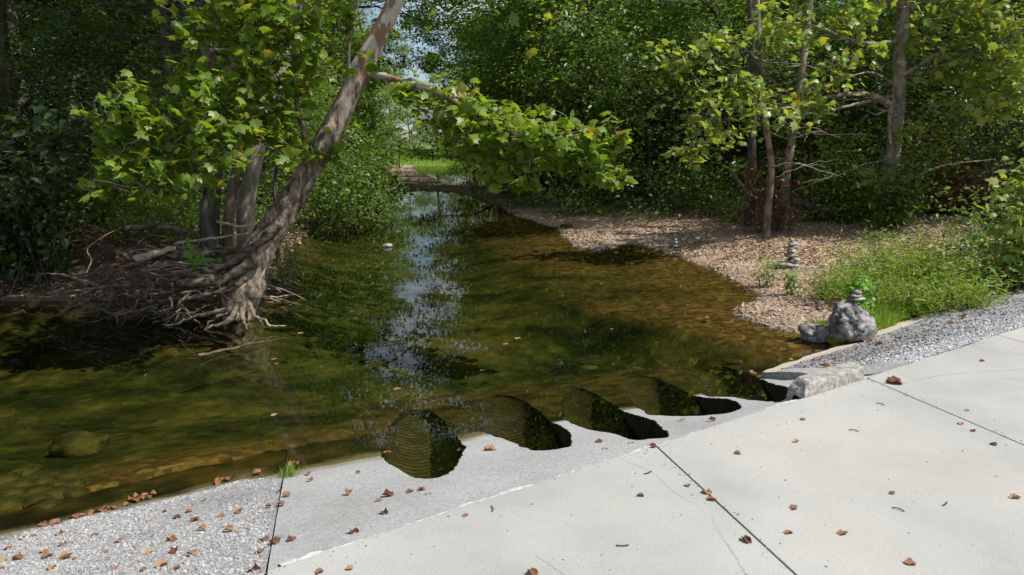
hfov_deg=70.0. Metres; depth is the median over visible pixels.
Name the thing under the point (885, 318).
grass
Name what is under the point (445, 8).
forest tree
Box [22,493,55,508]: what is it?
submerged slab
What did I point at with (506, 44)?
forest tree
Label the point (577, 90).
forest tree
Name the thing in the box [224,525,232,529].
fallen leaf
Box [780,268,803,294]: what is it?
plant
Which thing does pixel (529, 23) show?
understorey bush
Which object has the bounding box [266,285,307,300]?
driftwood stick
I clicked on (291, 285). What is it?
driftwood stick
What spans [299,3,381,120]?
forest tree
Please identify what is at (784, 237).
leaf litter
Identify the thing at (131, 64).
understorey bush
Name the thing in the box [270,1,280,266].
sapling trunk tree
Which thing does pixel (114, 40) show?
forest tree
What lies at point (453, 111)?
forest tree
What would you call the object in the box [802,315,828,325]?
grass tuft
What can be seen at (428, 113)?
forest tree
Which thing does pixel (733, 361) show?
submerged rock
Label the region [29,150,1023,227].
forest floor
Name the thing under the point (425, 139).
meadow bush
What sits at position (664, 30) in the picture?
forest tree
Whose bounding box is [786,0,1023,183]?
forest tree
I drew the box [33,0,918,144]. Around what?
sky
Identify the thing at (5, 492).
submerged slab
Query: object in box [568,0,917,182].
forest tree
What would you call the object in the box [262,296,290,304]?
driftwood stick
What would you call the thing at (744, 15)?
forest tree
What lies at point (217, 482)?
fallen leaf
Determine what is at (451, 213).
water
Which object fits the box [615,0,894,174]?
forest tree
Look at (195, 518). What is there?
fallen leaf
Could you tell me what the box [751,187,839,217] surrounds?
fallen log
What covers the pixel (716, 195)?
bush
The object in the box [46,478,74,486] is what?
submerged slab
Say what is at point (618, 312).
submerged rock
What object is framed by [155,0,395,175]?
forest tree
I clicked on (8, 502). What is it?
submerged slab
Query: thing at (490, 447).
fallen leaf
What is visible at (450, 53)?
forest tree
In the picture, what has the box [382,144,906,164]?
meadow
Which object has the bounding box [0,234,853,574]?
creek bed
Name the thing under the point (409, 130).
forest tree
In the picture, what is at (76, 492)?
submerged slab
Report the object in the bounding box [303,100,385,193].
understorey bush
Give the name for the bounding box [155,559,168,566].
fallen leaf
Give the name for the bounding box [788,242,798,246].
cairn stone
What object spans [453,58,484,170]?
forest tree
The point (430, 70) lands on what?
forest tree
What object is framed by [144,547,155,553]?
fallen leaf
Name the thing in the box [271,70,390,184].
understorey bush
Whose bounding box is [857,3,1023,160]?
forest tree
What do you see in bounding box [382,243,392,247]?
stone
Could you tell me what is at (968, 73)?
forest tree
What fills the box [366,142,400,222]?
drooping twig
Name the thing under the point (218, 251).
driftwood log
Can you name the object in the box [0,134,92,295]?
vine bush
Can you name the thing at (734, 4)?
forest tree
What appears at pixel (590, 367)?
submerged rock
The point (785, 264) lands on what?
cairn stone
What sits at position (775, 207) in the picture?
withered bush
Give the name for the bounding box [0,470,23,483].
submerged slab
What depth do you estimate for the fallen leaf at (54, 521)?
4.37 m
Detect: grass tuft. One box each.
[272,459,306,478]
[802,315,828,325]
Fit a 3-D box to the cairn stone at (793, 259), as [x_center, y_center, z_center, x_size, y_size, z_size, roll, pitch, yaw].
[5.161,-0.504,13.394,0.259,0.099,0.339,0,11,0]
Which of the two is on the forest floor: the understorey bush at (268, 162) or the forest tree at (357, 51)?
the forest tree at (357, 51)
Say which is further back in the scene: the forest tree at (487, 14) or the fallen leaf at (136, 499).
the forest tree at (487, 14)
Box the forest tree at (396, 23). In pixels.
[271,0,493,155]
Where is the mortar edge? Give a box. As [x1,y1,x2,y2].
[278,376,868,565]
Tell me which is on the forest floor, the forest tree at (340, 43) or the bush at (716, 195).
the forest tree at (340, 43)
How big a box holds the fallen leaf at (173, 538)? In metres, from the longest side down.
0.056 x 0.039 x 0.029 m
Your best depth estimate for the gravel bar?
16.32 m
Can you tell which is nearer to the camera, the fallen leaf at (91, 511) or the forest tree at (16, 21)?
the fallen leaf at (91, 511)
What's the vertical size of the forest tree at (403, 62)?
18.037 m
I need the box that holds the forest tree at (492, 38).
[442,2,619,94]
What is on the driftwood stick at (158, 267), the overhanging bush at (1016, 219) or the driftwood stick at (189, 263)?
the driftwood stick at (189, 263)
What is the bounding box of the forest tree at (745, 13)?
[697,0,939,146]
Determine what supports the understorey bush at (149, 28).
on the creek bank
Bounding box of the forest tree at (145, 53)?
[17,0,339,189]
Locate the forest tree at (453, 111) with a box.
[431,0,525,173]
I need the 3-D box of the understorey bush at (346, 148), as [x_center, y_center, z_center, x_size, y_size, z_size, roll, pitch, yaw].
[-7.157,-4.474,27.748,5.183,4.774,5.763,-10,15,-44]
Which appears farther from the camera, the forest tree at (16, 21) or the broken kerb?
the forest tree at (16, 21)
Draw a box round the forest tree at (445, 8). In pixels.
[398,0,707,118]
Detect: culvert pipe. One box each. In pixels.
[382,405,460,478]
[478,396,560,450]
[554,389,639,439]
[621,376,698,439]
[684,364,769,401]
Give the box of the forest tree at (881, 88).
[784,1,962,164]
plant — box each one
[180,238,222,316]
[749,243,788,287]
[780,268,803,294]
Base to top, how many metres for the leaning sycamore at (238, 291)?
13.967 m
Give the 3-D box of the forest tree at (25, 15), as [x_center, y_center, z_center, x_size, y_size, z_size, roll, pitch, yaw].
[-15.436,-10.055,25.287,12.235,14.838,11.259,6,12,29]
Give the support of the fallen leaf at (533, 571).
on the road deck
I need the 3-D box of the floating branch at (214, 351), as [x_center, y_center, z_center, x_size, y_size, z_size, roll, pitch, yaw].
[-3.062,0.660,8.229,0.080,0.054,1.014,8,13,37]
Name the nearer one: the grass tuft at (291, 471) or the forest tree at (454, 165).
the grass tuft at (291, 471)
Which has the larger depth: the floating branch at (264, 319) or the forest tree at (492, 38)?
the forest tree at (492, 38)
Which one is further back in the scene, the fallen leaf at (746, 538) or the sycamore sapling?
the sycamore sapling
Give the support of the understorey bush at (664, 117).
on the gravel bar
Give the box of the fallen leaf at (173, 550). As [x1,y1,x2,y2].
[170,546,177,553]
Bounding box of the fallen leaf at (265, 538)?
[260,535,268,541]
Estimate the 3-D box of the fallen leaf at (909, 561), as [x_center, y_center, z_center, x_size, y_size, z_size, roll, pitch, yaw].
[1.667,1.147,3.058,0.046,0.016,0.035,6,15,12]
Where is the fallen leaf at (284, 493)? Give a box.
[282,491,290,495]
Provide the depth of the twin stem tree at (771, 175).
15.33 m
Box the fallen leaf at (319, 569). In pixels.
[315,567,323,573]
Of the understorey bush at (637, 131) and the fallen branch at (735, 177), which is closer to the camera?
the fallen branch at (735, 177)
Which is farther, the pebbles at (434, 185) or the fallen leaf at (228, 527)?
the pebbles at (434, 185)
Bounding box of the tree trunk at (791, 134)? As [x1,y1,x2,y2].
[777,0,812,229]
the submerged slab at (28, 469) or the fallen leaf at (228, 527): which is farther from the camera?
the submerged slab at (28, 469)
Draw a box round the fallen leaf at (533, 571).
[527,567,537,574]
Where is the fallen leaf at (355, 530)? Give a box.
[349,527,358,533]
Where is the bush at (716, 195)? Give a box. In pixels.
[610,142,764,223]
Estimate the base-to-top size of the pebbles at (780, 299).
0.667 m
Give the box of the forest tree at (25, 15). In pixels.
[18,0,222,174]
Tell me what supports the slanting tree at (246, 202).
on the creek bank
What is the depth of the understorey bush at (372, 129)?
46.20 m
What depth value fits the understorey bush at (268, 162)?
20.31 m
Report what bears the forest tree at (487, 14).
on the gravel bar
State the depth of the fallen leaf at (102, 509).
4.54 m
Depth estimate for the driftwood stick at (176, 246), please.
12.19 m
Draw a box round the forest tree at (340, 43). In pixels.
[324,4,363,82]
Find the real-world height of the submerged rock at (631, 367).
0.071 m
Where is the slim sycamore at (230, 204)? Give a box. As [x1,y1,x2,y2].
[221,5,242,274]
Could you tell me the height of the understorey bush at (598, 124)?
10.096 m
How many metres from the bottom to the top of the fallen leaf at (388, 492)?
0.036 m
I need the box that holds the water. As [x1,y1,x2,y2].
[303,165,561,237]
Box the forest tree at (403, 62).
[219,0,415,156]
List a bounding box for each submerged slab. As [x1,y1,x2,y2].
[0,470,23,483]
[0,486,30,497]
[0,493,30,510]
[8,477,36,487]
[9,464,43,475]
[22,483,54,494]
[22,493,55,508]
[33,499,62,509]
[34,475,55,484]
[45,483,75,499]
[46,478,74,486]
[54,468,85,478]
[62,487,90,497]
[65,478,86,486]
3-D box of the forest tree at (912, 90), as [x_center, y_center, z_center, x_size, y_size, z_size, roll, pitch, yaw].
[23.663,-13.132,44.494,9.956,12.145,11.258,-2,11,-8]
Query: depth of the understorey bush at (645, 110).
26.94 m
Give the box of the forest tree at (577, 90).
[561,0,658,199]
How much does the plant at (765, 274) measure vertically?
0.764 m
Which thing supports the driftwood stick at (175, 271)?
on the driftwood stick
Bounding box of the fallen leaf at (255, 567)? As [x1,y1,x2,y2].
[248,563,260,571]
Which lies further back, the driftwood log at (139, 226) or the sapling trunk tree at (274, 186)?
the sapling trunk tree at (274, 186)
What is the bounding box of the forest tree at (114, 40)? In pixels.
[24,0,306,166]
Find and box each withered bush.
[724,140,808,234]
[880,76,1020,214]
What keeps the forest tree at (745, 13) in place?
on the forest floor
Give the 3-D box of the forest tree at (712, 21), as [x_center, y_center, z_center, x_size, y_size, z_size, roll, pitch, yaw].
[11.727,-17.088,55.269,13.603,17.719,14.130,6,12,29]
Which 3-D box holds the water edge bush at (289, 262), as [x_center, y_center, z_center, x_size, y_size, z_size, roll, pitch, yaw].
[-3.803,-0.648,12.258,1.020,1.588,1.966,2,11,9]
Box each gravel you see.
[0,478,277,574]
[781,279,1023,368]
[857,304,1023,364]
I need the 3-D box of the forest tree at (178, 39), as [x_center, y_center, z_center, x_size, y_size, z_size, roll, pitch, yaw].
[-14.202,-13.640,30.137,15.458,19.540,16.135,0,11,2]
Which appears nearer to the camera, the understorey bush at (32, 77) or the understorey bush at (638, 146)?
the understorey bush at (32, 77)
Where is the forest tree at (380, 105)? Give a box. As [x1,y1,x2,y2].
[322,5,406,120]
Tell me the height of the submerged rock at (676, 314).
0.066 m
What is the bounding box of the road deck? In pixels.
[256,327,1023,574]
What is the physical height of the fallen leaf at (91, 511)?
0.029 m
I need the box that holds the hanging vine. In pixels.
[1,219,89,240]
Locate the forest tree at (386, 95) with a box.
[338,39,424,151]
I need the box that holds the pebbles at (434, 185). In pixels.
[389,171,662,211]
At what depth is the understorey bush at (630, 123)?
31.85 m
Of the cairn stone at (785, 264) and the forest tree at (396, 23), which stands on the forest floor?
the forest tree at (396, 23)
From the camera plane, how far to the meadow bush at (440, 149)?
127.45 m
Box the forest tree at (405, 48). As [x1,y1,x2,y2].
[374,38,438,165]
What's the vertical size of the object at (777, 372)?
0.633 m
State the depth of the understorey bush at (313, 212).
19.80 m
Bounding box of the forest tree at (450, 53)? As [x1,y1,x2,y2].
[399,2,575,180]
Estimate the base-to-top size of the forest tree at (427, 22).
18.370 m
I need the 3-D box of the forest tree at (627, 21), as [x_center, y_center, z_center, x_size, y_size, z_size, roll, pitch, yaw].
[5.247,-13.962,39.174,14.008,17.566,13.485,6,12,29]
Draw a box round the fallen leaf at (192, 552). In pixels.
[186,550,196,554]
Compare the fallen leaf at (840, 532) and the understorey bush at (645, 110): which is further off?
the understorey bush at (645, 110)
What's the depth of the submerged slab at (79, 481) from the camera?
5.09 m
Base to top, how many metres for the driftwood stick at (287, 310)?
0.123 m
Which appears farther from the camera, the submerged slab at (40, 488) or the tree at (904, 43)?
the tree at (904, 43)
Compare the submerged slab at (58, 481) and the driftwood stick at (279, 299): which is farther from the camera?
the driftwood stick at (279, 299)
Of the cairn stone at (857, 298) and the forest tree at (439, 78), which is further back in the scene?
the forest tree at (439, 78)
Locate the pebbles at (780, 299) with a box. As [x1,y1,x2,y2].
[515,197,982,331]
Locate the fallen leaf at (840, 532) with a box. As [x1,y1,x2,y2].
[837,529,847,534]
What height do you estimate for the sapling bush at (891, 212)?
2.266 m
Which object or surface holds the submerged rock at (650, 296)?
on the creek bed
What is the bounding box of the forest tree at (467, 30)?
[423,0,710,194]
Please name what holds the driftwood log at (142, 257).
on the driftwood log at (218, 251)
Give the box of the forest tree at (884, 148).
[861,0,1023,172]
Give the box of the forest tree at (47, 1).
[18,0,102,100]
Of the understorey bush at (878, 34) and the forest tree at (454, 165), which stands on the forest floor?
the understorey bush at (878, 34)
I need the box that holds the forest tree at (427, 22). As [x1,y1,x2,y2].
[314,0,463,198]
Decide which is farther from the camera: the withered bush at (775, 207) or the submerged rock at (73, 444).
the withered bush at (775, 207)
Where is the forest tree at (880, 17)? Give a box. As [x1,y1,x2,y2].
[833,0,1021,178]
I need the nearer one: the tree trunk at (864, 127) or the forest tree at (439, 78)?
the tree trunk at (864, 127)
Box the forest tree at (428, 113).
[410,77,450,150]
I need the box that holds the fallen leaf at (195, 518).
[189,516,198,521]
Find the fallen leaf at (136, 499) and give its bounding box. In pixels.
[131,494,139,501]
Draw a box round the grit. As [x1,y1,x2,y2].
[264,345,1021,573]
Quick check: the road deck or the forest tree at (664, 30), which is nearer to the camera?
the road deck
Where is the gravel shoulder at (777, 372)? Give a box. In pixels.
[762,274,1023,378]
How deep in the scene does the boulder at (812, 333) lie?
8.54 m
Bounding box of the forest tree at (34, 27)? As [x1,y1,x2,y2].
[18,1,132,166]
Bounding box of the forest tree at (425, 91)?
[398,51,456,147]
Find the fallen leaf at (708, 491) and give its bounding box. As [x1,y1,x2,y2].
[702,489,711,493]
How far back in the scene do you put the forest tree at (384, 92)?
85.57 m
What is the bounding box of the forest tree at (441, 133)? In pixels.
[431,0,664,184]
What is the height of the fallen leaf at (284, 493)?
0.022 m
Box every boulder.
[798,323,829,343]
[828,299,877,341]
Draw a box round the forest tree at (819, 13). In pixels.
[764,0,932,169]
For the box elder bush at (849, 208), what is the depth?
17.97 m
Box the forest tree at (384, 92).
[341,11,415,146]
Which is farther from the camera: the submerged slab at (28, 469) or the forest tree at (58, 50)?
the forest tree at (58, 50)
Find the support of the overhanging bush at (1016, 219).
on the gravel bar
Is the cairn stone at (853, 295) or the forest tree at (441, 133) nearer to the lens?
the cairn stone at (853, 295)
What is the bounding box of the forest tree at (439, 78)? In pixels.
[416,0,535,176]
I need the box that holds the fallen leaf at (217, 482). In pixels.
[215,479,221,485]
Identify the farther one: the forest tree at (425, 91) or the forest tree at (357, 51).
the forest tree at (425, 91)
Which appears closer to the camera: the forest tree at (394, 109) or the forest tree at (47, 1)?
the forest tree at (47, 1)
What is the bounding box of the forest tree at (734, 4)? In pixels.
[670,0,805,168]
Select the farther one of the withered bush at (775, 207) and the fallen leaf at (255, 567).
the withered bush at (775, 207)
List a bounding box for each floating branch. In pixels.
[198,338,278,356]
[256,316,284,326]
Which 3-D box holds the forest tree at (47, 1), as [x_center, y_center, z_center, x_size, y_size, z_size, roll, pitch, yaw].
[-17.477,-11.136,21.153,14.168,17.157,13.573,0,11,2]
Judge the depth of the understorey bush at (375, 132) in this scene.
53.04 m
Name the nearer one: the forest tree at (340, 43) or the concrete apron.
the concrete apron
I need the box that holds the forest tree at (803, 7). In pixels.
[699,0,843,166]
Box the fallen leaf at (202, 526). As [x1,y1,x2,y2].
[198,524,206,528]
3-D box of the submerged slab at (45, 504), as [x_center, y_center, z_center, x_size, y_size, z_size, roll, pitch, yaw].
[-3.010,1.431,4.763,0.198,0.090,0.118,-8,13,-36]
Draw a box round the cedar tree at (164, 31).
[59,0,244,208]
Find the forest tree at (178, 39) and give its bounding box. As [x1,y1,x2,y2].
[19,0,340,140]
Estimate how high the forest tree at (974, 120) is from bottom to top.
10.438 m
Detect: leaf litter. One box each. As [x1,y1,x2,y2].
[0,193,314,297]
[537,191,1019,321]
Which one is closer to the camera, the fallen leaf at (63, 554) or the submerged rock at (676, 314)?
the fallen leaf at (63, 554)
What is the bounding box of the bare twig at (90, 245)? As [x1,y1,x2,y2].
[85,227,121,273]
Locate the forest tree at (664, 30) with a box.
[554,0,767,102]
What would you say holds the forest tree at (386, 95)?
on the forest floor
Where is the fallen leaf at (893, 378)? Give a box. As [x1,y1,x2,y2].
[885,375,902,383]
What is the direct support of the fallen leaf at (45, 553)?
on the stone shoulder at (188, 482)
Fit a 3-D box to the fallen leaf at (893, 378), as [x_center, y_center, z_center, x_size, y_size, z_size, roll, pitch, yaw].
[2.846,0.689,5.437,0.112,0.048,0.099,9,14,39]
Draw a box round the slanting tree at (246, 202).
[236,0,304,251]
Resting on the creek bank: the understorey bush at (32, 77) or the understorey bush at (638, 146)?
the understorey bush at (32, 77)
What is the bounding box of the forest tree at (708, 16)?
[600,0,830,168]
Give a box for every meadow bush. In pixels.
[404,129,440,158]
[431,135,447,155]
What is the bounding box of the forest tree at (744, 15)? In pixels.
[697,0,861,164]
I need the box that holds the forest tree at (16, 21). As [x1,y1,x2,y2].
[5,0,224,185]
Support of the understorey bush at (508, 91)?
on the gravel bar
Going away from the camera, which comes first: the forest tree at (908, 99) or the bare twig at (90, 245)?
the bare twig at (90, 245)
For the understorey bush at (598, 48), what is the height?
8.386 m
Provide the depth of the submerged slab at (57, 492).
4.91 m
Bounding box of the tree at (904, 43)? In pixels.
[637,0,1023,225]
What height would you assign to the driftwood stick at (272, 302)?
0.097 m
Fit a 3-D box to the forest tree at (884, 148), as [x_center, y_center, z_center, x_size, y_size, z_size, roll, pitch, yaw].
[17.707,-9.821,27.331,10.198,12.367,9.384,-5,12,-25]
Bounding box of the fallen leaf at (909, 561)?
[905,558,915,564]
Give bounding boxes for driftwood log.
[122,222,189,236]
[128,246,237,260]
[132,246,175,262]
[174,232,247,245]
[215,220,256,227]
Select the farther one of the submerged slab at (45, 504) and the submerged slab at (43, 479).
the submerged slab at (43, 479)
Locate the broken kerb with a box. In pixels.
[787,361,863,399]
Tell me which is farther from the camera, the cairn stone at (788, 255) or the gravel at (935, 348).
the cairn stone at (788, 255)
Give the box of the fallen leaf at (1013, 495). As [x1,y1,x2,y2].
[1009,493,1020,497]
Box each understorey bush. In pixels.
[0,0,129,223]
[0,0,175,224]
[4,0,301,221]
[8,0,372,222]
[80,9,345,203]
[154,31,373,231]
[179,59,373,220]
[226,74,363,202]
[259,84,382,198]
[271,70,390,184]
[278,106,372,200]
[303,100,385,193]
[333,82,384,187]
[359,106,385,179]
[359,107,389,175]
[427,12,592,204]
[435,4,674,206]
[445,0,735,218]
[458,0,691,207]
[506,0,827,222]
[524,75,609,185]
[570,62,702,178]
[579,51,737,196]
[585,68,676,189]
[585,102,678,194]
[588,32,790,188]
[614,73,796,201]
[640,55,809,194]
[648,0,942,192]
[691,0,1023,226]
[746,21,970,200]
[829,31,1023,221]
[851,0,1023,225]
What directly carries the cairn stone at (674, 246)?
on the gravel bar
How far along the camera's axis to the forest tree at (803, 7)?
36.84 m
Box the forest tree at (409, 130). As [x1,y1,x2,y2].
[384,90,430,154]
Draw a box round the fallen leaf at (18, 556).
[12,553,23,558]
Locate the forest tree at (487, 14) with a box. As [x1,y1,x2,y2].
[382,0,679,187]
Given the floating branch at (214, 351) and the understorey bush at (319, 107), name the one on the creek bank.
the understorey bush at (319, 107)
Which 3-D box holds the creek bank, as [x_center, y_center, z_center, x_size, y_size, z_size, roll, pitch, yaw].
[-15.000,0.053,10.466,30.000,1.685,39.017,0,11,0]
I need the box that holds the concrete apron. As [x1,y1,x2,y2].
[268,363,880,570]
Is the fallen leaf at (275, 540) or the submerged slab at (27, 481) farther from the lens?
the submerged slab at (27, 481)
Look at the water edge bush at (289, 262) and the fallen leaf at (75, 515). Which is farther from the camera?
the water edge bush at (289, 262)
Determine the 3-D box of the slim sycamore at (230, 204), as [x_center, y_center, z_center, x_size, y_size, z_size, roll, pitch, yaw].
[-4.951,-4.586,12.238,5.731,9.127,5.400,10,14,42]
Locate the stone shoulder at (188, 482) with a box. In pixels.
[0,449,285,574]
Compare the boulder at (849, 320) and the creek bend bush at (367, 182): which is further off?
the creek bend bush at (367, 182)
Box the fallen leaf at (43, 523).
[37,521,46,526]
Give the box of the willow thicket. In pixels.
[779,206,1023,319]
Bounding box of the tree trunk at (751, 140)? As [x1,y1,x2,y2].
[743,0,756,226]
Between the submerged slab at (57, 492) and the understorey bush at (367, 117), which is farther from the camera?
the understorey bush at (367, 117)
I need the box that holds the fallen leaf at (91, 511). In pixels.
[88,509,97,514]
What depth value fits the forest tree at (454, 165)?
89.38 m
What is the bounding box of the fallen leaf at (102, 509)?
[96,505,107,511]
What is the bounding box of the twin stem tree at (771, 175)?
[677,0,848,237]
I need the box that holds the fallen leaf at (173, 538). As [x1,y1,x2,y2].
[166,536,176,540]
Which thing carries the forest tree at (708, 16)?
on the forest floor
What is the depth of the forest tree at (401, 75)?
73.47 m
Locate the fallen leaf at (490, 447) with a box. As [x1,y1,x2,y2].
[484,444,496,449]
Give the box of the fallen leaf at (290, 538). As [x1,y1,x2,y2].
[286,535,295,540]
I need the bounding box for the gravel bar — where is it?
[362,165,1009,338]
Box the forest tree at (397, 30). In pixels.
[321,0,411,172]
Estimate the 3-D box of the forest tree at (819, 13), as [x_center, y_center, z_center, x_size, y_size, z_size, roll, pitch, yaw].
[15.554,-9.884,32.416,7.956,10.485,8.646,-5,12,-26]
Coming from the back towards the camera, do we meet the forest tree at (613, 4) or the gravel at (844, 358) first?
the forest tree at (613, 4)
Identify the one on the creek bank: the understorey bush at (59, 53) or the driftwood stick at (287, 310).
the understorey bush at (59, 53)
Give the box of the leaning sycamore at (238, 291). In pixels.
[8,0,637,347]
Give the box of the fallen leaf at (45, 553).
[42,550,53,557]
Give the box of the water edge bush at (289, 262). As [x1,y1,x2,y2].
[270,217,328,300]
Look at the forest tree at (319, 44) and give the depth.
26.74 m
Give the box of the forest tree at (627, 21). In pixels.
[471,0,730,155]
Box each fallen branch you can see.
[729,169,762,201]
[910,159,995,179]
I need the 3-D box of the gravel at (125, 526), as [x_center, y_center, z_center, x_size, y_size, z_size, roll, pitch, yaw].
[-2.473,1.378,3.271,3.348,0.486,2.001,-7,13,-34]
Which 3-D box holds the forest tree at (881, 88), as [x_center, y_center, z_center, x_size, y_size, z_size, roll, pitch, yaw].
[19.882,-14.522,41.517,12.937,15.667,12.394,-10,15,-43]
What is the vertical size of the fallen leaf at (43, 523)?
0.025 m
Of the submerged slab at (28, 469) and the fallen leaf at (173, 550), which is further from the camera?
the submerged slab at (28, 469)
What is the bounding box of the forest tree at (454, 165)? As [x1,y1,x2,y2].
[444,46,479,168]
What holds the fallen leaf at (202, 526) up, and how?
on the stone shoulder at (188, 482)
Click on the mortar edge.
(308, 555)
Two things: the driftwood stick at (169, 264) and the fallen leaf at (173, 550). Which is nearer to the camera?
the fallen leaf at (173, 550)
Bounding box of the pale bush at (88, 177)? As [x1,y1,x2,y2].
[11,119,130,222]
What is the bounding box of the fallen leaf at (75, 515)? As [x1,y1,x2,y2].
[69,513,80,517]
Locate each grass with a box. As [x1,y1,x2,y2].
[386,150,475,164]
[864,266,997,330]
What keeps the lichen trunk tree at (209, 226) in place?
on the creek bank
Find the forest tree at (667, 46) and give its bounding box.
[606,1,707,90]
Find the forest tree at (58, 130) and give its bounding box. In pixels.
[0,0,283,219]
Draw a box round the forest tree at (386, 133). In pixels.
[279,0,416,188]
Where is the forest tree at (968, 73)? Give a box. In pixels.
[885,0,1023,157]
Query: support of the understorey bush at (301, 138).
on the creek bank
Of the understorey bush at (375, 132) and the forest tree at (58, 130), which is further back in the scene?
the understorey bush at (375, 132)
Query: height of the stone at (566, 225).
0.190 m
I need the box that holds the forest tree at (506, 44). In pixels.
[430,0,665,183]
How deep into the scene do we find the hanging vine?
10.96 m
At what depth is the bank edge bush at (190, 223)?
12.71 m
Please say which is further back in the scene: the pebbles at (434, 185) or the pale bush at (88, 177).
the pebbles at (434, 185)
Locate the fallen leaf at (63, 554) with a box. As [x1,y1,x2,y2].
[57,551,72,560]
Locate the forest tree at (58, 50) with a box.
[17,0,137,151]
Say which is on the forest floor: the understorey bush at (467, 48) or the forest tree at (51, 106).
the forest tree at (51, 106)
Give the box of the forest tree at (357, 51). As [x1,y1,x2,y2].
[324,3,398,82]
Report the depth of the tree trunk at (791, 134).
17.59 m
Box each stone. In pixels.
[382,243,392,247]
[560,223,572,228]
[670,244,679,247]
[774,261,799,268]
[784,253,796,257]
[786,257,800,262]
[787,249,796,252]
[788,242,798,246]
[849,297,865,300]
[850,293,861,297]
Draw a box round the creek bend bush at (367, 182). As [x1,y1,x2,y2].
[282,83,423,242]
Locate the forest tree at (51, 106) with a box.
[18,0,130,182]
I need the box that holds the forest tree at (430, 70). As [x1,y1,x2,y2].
[390,0,604,184]
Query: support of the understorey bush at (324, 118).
on the creek bank
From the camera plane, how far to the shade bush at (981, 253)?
11.38 m
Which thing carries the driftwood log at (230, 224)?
on the creek bank
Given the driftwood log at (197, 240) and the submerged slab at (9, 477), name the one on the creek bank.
the driftwood log at (197, 240)
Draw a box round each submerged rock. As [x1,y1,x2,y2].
[48,431,112,457]
[579,365,597,369]
[610,310,632,313]
[624,365,640,369]
[645,295,657,298]
[669,313,683,316]
[723,359,742,364]
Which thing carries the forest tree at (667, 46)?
on the forest floor
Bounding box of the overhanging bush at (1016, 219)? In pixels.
[969,142,1023,293]
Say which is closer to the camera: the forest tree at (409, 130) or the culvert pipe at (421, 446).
the culvert pipe at (421, 446)
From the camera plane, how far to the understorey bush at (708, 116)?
23.81 m
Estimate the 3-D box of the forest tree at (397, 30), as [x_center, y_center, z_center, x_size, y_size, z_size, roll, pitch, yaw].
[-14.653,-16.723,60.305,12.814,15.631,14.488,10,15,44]
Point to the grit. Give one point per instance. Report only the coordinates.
(718, 472)
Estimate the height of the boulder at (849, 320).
0.509 m
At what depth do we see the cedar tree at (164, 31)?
14.42 m
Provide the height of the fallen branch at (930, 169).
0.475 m
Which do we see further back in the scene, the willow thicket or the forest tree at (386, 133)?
the forest tree at (386, 133)
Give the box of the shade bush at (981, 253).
[907,161,1023,289]
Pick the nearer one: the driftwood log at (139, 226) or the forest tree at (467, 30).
the driftwood log at (139, 226)
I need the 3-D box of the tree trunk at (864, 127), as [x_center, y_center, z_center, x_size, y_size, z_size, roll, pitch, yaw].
[10.957,-9.263,20.727,6.554,13.840,6.318,-9,14,-38]
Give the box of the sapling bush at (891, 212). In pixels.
[847,138,942,231]
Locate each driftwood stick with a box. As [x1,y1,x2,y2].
[142,261,183,271]
[143,242,158,249]
[150,286,217,295]
[159,263,186,265]
[160,243,200,248]
[169,261,219,265]
[172,264,222,272]
[259,301,296,303]
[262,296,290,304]
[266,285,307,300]
[267,275,323,294]
[270,294,301,297]
[271,301,328,308]
[275,298,301,306]
[276,304,302,317]
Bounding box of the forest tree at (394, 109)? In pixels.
[376,55,407,146]
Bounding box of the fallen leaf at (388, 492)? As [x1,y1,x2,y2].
[381,488,393,495]
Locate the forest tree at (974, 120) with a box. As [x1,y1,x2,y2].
[877,0,1023,186]
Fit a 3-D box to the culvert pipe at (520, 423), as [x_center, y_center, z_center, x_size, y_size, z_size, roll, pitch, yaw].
[0.103,1.281,5.577,0.603,0.603,4.410,-1,11,-7]
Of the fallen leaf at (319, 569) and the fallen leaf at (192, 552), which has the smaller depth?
the fallen leaf at (319, 569)
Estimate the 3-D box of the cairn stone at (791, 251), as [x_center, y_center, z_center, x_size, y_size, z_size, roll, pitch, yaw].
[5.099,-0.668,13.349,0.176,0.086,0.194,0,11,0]
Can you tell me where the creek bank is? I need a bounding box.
[0,193,328,310]
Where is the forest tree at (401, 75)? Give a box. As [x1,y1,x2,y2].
[332,3,408,172]
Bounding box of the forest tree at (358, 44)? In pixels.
[303,0,411,188]
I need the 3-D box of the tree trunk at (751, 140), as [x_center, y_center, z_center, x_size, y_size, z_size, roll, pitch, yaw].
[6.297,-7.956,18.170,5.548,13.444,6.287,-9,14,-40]
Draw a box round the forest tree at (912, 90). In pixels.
[842,0,971,161]
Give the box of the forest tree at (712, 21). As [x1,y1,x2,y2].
[646,0,733,156]
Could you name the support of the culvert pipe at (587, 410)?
in the concrete apron
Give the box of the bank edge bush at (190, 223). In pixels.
[14,175,267,249]
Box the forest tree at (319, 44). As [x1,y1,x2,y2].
[48,0,376,189]
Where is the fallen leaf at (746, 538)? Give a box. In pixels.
[741,535,751,542]
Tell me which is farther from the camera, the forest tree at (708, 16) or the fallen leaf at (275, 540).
the forest tree at (708, 16)
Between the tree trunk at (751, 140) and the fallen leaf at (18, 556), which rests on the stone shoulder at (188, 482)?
the fallen leaf at (18, 556)
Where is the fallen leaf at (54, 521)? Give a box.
[49,518,59,525]
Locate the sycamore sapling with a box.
[843,269,876,315]
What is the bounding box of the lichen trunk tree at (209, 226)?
[198,0,221,263]
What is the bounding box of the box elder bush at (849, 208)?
[789,113,919,224]
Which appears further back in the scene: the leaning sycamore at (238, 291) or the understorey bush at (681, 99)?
the understorey bush at (681, 99)
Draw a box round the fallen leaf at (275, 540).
[269,536,280,543]

